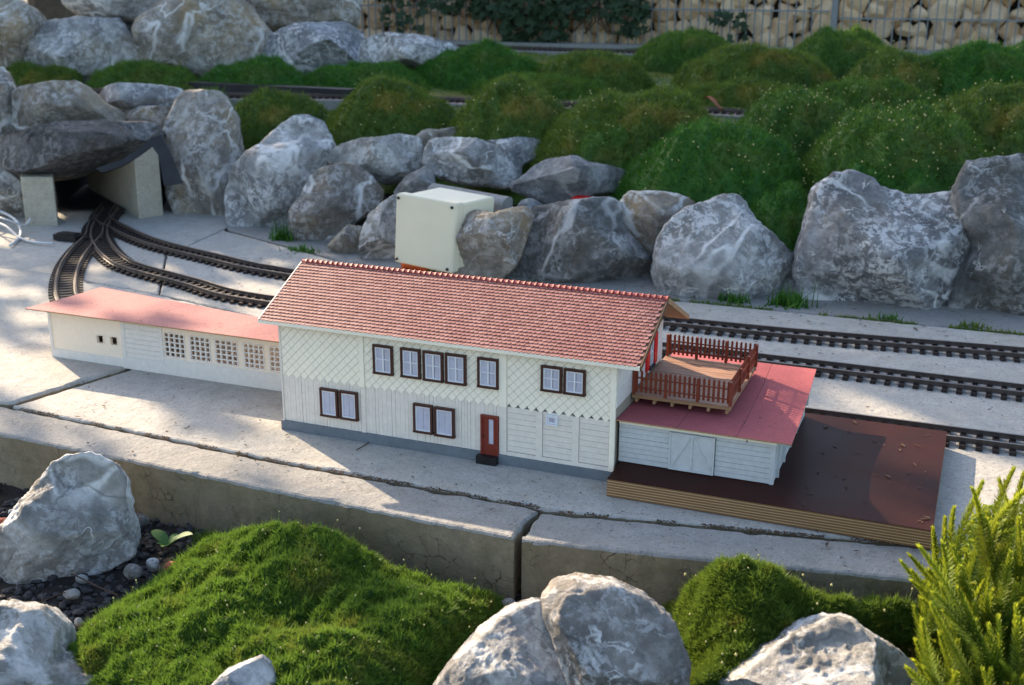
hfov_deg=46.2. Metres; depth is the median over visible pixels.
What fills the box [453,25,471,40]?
gabion stone
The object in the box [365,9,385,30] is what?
gabion stone
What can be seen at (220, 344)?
lattice window
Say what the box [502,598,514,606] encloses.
pebble
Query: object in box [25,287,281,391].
model hall
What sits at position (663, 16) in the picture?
gabion stone
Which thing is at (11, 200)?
boulder
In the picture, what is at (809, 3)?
gabion stone
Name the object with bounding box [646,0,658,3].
gabion stone
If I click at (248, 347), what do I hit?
lattice window
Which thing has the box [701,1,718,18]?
gabion stone
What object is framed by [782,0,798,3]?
gabion stone
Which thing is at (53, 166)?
tunnel portal
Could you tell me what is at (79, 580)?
pebble
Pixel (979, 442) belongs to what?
railway track
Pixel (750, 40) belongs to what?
gabion stone
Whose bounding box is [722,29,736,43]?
gabion stone
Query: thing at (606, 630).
rock
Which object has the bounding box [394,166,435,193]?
boulder
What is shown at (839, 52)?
moss cushion
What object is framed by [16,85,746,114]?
railway track
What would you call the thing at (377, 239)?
boulder
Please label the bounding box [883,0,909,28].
gabion stone
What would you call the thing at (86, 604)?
gravel
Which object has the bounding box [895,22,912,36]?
gabion stone
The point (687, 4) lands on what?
gabion stone
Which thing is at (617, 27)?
gabion stone
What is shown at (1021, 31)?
gabion stone
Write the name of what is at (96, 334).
vent window
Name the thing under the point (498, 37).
gabion stone
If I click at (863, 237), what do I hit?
boulder
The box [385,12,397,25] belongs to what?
gabion stone
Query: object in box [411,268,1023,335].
joint moss
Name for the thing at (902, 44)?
gabion stone
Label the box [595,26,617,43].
gabion stone
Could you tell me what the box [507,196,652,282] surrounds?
boulder
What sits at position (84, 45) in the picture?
boulder
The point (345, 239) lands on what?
boulder
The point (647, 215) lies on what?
boulder
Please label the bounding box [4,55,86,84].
moss cushion
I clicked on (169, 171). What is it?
pond liner
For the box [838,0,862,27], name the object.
gabion stone
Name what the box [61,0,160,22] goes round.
boulder
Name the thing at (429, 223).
junction box
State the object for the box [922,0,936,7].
gabion stone
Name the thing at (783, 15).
gabion stone
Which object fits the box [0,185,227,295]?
concrete slab
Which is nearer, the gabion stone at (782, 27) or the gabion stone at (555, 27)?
the gabion stone at (782, 27)
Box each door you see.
[480,414,498,456]
[668,431,715,475]
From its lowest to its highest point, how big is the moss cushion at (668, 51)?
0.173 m
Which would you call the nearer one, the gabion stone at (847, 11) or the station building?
the station building
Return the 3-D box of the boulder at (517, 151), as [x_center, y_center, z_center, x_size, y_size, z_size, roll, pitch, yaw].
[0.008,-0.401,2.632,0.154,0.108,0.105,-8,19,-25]
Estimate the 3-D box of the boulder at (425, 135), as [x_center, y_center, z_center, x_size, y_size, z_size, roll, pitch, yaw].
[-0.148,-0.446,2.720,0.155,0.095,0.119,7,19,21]
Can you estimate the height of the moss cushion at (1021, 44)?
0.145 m
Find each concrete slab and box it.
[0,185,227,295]
[0,268,219,409]
[13,230,1023,551]
[227,226,1023,334]
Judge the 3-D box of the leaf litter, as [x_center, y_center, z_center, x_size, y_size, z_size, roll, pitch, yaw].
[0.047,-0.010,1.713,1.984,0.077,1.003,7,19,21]
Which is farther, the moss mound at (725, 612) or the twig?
the twig
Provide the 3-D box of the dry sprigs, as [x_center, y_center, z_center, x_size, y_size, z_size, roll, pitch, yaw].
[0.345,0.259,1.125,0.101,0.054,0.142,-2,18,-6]
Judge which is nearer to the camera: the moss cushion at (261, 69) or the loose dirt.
the loose dirt
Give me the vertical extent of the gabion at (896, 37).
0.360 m
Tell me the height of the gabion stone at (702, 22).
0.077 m
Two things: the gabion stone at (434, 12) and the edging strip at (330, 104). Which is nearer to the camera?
the edging strip at (330, 104)
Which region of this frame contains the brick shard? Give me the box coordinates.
[165,561,172,570]
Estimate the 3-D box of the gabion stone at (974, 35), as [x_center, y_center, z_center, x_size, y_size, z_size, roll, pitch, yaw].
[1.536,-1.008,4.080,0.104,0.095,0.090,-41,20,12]
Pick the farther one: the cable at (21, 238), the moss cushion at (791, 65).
the moss cushion at (791, 65)
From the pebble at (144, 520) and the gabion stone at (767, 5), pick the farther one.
the gabion stone at (767, 5)
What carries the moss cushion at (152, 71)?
on the moss carpet
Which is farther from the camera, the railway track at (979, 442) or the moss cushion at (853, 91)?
the moss cushion at (853, 91)
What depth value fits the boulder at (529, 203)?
2.36 m
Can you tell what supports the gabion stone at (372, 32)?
on the moss carpet
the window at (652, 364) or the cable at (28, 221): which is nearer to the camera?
the window at (652, 364)
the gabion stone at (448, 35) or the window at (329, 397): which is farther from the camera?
the gabion stone at (448, 35)
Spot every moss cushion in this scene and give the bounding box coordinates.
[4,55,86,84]
[83,55,204,90]
[195,51,312,85]
[195,85,231,103]
[233,82,328,150]
[305,56,434,91]
[324,72,458,145]
[412,36,545,90]
[441,67,570,173]
[462,68,619,100]
[527,79,720,170]
[532,47,657,92]
[567,121,638,196]
[605,154,647,198]
[610,110,808,209]
[631,23,732,73]
[668,39,836,90]
[680,73,797,108]
[732,82,856,167]
[748,179,807,252]
[792,21,899,80]
[799,95,1002,198]
[807,72,942,112]
[839,40,943,98]
[844,153,953,193]
[921,36,1023,102]
[929,77,1023,156]
[1009,39,1023,54]
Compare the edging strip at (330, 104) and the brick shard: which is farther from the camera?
the edging strip at (330, 104)
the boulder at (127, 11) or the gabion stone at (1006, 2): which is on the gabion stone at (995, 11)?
the gabion stone at (1006, 2)
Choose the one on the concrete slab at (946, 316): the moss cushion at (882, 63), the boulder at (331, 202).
the boulder at (331, 202)
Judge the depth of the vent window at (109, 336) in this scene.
1.69 m
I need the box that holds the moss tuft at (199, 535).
[189,522,228,544]
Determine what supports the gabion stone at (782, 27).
on the gabion stone at (765, 36)
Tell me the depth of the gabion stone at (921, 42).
4.09 m
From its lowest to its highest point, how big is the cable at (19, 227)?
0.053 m
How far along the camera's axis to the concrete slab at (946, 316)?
2.02 m
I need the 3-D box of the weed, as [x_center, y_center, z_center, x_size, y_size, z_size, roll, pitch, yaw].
[-0.375,0.215,1.313,0.054,0.016,0.026,7,19,21]
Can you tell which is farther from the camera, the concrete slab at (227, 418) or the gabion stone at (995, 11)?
the gabion stone at (995, 11)
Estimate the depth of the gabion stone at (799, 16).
4.17 m
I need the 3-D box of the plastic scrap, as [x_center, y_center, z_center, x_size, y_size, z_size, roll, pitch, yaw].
[0.139,-0.282,2.378,0.044,0.020,0.040,7,19,21]
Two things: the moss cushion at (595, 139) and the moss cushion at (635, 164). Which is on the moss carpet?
the moss cushion at (595, 139)
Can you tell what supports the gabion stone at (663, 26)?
on the gabion stone at (647, 35)
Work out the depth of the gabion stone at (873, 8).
4.10 m
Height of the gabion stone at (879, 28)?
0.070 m
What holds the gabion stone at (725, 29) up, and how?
on the gabion stone at (733, 32)
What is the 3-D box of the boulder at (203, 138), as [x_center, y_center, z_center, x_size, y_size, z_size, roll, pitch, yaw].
[-0.705,-0.424,2.779,0.215,0.314,0.210,7,19,21]
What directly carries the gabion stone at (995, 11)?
on the gabion stone at (984, 32)
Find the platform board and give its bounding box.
[607,413,946,548]
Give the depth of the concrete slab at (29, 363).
1.76 m
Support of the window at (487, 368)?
in the station building
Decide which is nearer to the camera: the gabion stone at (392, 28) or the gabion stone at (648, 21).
the gabion stone at (648, 21)
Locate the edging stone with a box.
[427,183,512,211]
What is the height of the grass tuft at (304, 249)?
0.029 m
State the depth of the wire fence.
4.14 m
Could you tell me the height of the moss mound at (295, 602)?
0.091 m
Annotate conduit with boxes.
[401,263,428,270]
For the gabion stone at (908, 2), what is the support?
on the gabion stone at (898, 10)
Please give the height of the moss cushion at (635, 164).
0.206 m
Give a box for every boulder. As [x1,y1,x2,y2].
[0,0,45,68]
[0,66,16,133]
[0,134,24,217]
[11,80,124,131]
[22,15,139,77]
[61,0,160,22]
[100,82,182,108]
[114,105,171,128]
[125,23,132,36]
[131,0,272,77]
[159,89,244,215]
[224,114,335,227]
[245,0,362,32]
[263,21,364,75]
[288,162,383,240]
[327,224,362,252]
[328,133,423,184]
[358,192,397,258]
[359,32,457,70]
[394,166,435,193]
[416,126,458,150]
[422,137,519,190]
[449,206,534,278]
[484,136,540,177]
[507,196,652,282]
[509,155,626,204]
[517,198,542,208]
[620,190,694,258]
[650,193,793,299]
[791,169,969,309]
[947,153,1023,315]
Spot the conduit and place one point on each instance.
(408, 266)
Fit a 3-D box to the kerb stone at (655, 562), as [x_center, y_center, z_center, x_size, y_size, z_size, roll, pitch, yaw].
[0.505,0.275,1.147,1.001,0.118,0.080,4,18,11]
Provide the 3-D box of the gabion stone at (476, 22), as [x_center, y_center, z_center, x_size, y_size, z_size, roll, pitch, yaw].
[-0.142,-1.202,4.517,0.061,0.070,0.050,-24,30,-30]
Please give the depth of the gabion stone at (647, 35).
4.33 m
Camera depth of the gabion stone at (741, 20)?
4.25 m
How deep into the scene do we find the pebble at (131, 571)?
1.25 m
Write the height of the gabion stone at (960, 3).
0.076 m
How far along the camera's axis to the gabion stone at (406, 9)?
4.56 m
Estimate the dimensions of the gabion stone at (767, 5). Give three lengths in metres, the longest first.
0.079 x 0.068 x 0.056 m
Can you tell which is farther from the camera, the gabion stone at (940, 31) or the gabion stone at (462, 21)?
the gabion stone at (462, 21)
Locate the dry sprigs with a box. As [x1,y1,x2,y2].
[900,624,919,659]
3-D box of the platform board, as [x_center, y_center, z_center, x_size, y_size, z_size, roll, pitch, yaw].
[0.307,0.135,1.353,0.331,0.020,0.281,7,19,21]
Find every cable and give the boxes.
[0,210,21,246]
[0,217,31,225]
[0,223,53,244]
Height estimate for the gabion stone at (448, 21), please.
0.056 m
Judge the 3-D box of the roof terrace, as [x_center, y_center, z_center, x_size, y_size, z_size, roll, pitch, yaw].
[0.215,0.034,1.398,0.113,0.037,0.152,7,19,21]
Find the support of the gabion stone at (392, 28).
on the moss carpet
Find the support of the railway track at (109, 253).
on the concrete slab at (227, 418)
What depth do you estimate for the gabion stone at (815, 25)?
4.15 m
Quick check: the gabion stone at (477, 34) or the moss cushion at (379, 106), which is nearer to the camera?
the moss cushion at (379, 106)
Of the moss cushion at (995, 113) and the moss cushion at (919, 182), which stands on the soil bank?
the moss cushion at (919, 182)
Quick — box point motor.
[53,231,100,241]
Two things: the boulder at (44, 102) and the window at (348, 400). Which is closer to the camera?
the window at (348, 400)
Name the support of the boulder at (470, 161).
on the moss carpet
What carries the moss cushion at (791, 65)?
on the moss carpet
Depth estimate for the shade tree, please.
7.83 m
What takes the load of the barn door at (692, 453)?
in the goods shed
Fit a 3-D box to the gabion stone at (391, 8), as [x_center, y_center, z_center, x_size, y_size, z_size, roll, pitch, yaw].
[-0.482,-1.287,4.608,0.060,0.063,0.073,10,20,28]
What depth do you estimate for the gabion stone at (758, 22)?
4.21 m
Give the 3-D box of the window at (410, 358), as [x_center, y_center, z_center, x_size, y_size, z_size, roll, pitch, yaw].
[-0.116,0.024,1.379,0.026,0.036,0.005,7,19,21]
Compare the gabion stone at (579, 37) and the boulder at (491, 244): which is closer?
the boulder at (491, 244)
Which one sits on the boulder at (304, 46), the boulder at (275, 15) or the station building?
the boulder at (275, 15)
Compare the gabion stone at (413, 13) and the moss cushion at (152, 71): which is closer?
the moss cushion at (152, 71)
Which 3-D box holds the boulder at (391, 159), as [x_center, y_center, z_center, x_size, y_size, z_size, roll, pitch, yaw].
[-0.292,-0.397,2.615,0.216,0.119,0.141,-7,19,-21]
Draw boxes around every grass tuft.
[266,217,296,241]
[279,240,320,253]
[718,288,750,305]
[764,279,817,309]
[869,306,903,320]
[958,320,992,330]
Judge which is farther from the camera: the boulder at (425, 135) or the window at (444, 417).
the boulder at (425, 135)
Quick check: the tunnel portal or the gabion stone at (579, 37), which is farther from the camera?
the gabion stone at (579, 37)
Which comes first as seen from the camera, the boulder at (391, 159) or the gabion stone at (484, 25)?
the boulder at (391, 159)
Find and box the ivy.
[379,0,749,42]
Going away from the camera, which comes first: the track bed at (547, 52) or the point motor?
the point motor
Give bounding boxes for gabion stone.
[357,14,365,28]
[363,0,379,14]
[364,0,373,4]
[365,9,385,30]
[365,28,385,36]
[379,2,393,11]
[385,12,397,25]
[388,26,405,32]
[393,0,414,12]
[399,7,419,29]
[404,29,419,34]
[418,11,442,34]
[420,29,433,37]
[427,2,443,16]
[434,30,453,39]
[441,14,453,28]
[453,14,465,28]
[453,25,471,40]
[461,0,472,17]
[467,14,481,29]
[471,29,493,40]
[481,17,500,33]
[493,33,500,40]
[548,18,570,29]
[569,29,595,42]
[571,15,588,30]
[587,16,609,34]
[592,1,610,16]
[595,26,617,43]
[610,22,623,32]
[618,33,639,43]
[627,15,652,38]
[640,31,657,43]
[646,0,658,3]
[650,0,676,22]
[653,18,677,34]
[675,19,689,32]
[678,0,702,19]
[691,14,707,30]
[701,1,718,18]
[703,0,725,4]
[707,18,729,35]
[720,0,741,16]
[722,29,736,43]
[729,17,745,33]
[733,0,750,7]
[738,36,752,43]
[741,3,754,17]
[747,12,769,36]
[754,29,778,46]
[756,2,773,17]
[768,17,794,39]
[778,3,794,22]
[779,35,792,46]
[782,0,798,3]
[792,19,809,33]
[793,4,811,20]
[794,31,812,46]
[799,0,823,8]
[811,0,831,20]
[812,14,830,33]
[837,21,849,30]
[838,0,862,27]
[847,0,868,13]
[859,21,871,30]
[864,1,884,19]
[871,0,893,8]
[871,19,891,37]
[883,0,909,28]
[892,40,905,48]
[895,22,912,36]
[896,0,917,7]
[906,36,927,49]
[909,5,927,21]
[911,22,925,36]
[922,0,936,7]
[927,0,961,24]
[927,35,949,49]
[929,17,955,45]
[950,31,977,47]
[951,0,964,9]
[955,22,973,39]
[960,5,980,24]
[966,0,987,14]
[972,21,996,40]
[980,0,1008,29]
[986,38,999,43]
[998,21,1020,40]
[1002,0,1015,7]
[1002,34,1022,47]
[1009,7,1023,22]
[1019,26,1023,35]
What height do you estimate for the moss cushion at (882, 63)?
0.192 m
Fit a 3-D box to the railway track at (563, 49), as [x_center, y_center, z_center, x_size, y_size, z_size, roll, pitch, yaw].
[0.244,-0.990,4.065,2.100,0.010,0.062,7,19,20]
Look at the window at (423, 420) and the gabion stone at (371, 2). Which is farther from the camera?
the gabion stone at (371, 2)
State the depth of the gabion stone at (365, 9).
4.60 m
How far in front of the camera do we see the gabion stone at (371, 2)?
4.57 m
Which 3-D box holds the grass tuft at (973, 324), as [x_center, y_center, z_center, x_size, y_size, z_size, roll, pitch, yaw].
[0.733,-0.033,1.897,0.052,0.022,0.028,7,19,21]
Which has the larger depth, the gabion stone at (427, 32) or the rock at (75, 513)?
the gabion stone at (427, 32)
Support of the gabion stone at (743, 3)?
on the gabion stone at (727, 4)
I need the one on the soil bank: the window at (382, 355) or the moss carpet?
the moss carpet
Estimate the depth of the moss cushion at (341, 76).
3.39 m
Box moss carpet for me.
[196,42,924,204]
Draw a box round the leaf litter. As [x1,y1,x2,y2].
[15,251,1019,567]
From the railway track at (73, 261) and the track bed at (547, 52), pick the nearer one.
the railway track at (73, 261)
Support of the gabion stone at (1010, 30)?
on the gabion stone at (1018, 37)
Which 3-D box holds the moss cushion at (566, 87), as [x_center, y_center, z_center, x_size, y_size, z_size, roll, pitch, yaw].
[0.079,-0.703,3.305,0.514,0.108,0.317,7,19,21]
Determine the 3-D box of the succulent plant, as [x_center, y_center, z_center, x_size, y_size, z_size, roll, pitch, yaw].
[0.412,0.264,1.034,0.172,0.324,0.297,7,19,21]
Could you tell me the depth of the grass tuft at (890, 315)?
1.94 m
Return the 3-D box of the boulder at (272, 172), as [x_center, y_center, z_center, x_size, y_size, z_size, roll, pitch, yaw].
[-0.503,-0.360,2.652,0.234,0.283,0.203,7,19,21]
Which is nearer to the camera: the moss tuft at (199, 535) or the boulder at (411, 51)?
the moss tuft at (199, 535)
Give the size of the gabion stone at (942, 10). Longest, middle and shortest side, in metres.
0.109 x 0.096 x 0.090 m
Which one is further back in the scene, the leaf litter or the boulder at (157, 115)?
the boulder at (157, 115)
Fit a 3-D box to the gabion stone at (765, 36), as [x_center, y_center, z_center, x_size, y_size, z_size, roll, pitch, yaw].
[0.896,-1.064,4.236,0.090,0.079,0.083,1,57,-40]
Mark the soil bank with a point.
(361, 222)
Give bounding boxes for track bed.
[514,50,632,55]
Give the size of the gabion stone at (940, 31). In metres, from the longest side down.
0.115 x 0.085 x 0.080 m
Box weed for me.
[151,529,191,546]
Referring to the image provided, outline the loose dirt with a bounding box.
[19,265,1012,547]
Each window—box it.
[96,334,103,343]
[109,336,117,345]
[163,332,185,358]
[189,335,211,362]
[214,338,238,366]
[243,342,264,370]
[268,346,280,372]
[319,387,339,418]
[339,390,359,421]
[372,344,393,375]
[400,347,421,379]
[413,402,433,434]
[422,350,444,382]
[434,406,455,438]
[445,352,466,385]
[477,356,498,389]
[540,364,562,393]
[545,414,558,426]
[563,367,586,396]
[649,341,655,370]
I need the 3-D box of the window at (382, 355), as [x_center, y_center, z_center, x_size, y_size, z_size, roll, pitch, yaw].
[-0.149,0.020,1.392,0.026,0.036,0.005,7,19,21]
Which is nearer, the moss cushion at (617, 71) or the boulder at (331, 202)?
the boulder at (331, 202)
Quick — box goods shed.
[616,352,815,484]
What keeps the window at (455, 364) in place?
in the station building
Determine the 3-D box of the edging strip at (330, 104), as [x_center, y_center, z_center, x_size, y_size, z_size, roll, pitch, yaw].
[-0.345,-0.602,3.140,2.961,0.048,0.104,5,18,16]
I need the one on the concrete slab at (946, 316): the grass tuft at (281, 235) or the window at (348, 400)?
the grass tuft at (281, 235)
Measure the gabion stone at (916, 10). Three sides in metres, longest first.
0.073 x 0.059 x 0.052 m
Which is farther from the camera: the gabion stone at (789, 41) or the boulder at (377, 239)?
the gabion stone at (789, 41)
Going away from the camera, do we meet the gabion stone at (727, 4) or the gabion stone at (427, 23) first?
the gabion stone at (727, 4)
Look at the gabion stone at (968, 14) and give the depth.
4.02 m
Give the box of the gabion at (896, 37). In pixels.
[363,0,1023,48]
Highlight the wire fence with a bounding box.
[361,0,1023,49]
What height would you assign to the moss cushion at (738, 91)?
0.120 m
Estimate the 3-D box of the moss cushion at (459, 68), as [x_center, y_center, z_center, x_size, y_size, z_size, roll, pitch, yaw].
[-0.087,-0.807,3.504,0.504,0.179,0.358,7,19,21]
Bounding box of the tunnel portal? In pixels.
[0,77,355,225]
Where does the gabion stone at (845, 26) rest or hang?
on the gabion stone
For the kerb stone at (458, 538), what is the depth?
1.32 m
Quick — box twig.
[73,574,117,595]
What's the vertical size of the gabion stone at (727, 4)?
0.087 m
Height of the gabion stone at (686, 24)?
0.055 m
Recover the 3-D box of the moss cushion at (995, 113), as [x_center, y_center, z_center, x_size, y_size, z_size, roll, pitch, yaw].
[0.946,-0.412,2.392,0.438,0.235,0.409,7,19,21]
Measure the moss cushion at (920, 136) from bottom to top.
0.277 m
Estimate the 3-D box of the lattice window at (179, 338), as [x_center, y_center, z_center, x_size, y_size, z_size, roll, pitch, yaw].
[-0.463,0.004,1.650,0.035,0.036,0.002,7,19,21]
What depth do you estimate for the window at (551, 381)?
1.32 m
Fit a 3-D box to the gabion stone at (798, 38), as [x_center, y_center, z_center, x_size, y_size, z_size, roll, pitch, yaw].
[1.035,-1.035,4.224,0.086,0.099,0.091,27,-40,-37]
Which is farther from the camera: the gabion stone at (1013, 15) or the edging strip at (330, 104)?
the gabion stone at (1013, 15)
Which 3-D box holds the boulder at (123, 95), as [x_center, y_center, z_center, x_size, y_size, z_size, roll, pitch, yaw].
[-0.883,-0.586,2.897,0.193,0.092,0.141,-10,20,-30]
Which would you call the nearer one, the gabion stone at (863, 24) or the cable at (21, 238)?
the cable at (21, 238)
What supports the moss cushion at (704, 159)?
on the soil bank
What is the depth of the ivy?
4.31 m
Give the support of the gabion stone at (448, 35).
on the moss carpet
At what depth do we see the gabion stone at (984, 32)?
4.03 m
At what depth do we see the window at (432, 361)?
1.37 m
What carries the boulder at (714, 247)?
on the concrete slab at (946, 316)
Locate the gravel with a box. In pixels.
[0,483,519,633]
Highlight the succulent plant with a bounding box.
[898,465,1023,684]
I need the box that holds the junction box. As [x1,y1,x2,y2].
[395,188,493,272]
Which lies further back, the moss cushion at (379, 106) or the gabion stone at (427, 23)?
the gabion stone at (427, 23)
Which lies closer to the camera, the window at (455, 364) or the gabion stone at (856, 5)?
the window at (455, 364)
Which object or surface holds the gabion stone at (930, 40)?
on the soil bank
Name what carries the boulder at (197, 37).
on the moss carpet
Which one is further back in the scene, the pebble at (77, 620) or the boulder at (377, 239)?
the boulder at (377, 239)
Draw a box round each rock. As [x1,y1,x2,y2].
[0,451,140,584]
[0,599,94,684]
[211,654,276,684]
[433,597,566,684]
[541,572,690,684]
[718,612,927,684]
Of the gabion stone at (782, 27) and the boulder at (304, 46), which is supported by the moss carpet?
the boulder at (304, 46)
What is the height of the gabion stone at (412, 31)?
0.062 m
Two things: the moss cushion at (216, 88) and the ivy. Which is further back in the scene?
the ivy
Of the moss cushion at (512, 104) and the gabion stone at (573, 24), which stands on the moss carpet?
the moss cushion at (512, 104)
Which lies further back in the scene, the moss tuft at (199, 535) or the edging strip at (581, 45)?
the edging strip at (581, 45)
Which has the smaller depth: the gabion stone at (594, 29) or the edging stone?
the edging stone
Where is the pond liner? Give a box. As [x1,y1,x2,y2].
[96,135,182,185]
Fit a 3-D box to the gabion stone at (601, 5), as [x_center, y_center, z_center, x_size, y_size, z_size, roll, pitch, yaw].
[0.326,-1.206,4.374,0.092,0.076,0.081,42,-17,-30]
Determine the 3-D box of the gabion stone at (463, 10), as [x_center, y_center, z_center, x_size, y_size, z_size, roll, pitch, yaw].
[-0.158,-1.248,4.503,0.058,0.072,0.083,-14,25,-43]
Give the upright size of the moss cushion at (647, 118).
0.222 m
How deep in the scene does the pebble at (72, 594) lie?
1.21 m
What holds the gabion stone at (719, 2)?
on the gabion stone at (710, 6)
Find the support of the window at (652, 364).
in the station building
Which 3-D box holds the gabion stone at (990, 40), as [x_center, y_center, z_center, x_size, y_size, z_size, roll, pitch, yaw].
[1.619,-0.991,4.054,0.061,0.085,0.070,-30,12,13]
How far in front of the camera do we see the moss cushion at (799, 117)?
2.50 m
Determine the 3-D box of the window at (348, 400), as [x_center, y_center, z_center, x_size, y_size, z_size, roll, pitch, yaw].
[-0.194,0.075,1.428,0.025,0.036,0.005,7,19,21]
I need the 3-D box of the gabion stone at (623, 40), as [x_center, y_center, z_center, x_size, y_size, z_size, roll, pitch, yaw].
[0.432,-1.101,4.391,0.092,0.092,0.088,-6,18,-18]
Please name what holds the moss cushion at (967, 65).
on the moss carpet
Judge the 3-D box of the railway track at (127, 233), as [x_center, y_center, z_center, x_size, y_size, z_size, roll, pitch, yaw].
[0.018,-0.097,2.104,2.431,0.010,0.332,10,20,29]
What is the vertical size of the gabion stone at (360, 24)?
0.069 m
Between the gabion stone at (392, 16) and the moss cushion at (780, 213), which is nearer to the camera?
the moss cushion at (780, 213)
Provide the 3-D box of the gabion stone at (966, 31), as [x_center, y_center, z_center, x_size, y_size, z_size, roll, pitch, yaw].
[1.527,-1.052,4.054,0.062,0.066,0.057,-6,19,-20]
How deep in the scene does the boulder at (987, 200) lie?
1.97 m
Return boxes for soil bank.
[355,49,905,225]
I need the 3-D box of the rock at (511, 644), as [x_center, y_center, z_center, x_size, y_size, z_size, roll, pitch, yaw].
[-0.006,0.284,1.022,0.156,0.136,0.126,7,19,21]
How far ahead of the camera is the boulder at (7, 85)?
2.71 m
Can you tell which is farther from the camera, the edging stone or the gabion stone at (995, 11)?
the gabion stone at (995, 11)
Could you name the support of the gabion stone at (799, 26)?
on the gabion stone at (798, 38)
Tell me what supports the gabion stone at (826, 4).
on the gabion stone at (815, 25)
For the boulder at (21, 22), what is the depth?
3.62 m
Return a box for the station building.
[258,259,688,480]
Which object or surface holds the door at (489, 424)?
in the station building
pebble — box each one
[63,588,79,599]
[74,617,83,626]
[75,574,87,583]
[123,563,142,579]
[136,513,149,527]
[146,558,159,572]
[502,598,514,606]
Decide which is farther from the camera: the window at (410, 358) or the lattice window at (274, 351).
the lattice window at (274, 351)
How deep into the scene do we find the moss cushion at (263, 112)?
2.94 m
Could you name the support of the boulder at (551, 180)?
on the soil bank
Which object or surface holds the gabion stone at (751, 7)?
on the gabion stone at (758, 22)
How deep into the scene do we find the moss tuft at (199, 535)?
1.33 m
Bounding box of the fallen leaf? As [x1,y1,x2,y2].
[704,96,723,110]
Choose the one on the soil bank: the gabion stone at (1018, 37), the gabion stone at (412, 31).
the gabion stone at (1018, 37)
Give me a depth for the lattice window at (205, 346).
1.63 m
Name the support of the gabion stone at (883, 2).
on the gabion stone at (873, 8)
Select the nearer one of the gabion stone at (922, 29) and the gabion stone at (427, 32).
the gabion stone at (922, 29)
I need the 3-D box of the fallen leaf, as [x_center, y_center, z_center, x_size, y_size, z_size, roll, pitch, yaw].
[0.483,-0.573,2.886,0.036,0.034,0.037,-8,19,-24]
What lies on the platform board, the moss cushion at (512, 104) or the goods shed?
the goods shed
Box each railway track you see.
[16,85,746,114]
[48,208,124,301]
[85,206,1023,401]
[89,202,1023,362]
[457,44,637,53]
[805,407,1023,455]
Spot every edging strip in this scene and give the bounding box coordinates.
[102,98,743,118]
[444,40,946,55]
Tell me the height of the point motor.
0.015 m
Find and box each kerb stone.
[0,407,537,598]
[521,514,1023,649]
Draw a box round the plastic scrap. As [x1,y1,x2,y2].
[572,195,589,198]
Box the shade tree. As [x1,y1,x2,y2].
[27,0,76,19]
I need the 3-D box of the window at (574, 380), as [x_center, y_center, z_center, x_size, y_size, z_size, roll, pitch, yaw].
[0.068,0.043,1.309,0.026,0.030,0.005,7,19,21]
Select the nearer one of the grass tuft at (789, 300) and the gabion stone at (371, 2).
the grass tuft at (789, 300)
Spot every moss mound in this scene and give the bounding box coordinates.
[68,511,506,684]
[661,550,938,684]
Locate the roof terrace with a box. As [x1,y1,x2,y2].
[632,334,758,413]
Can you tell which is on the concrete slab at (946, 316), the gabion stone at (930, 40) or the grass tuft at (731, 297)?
the grass tuft at (731, 297)
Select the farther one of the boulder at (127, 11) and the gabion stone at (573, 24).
the gabion stone at (573, 24)

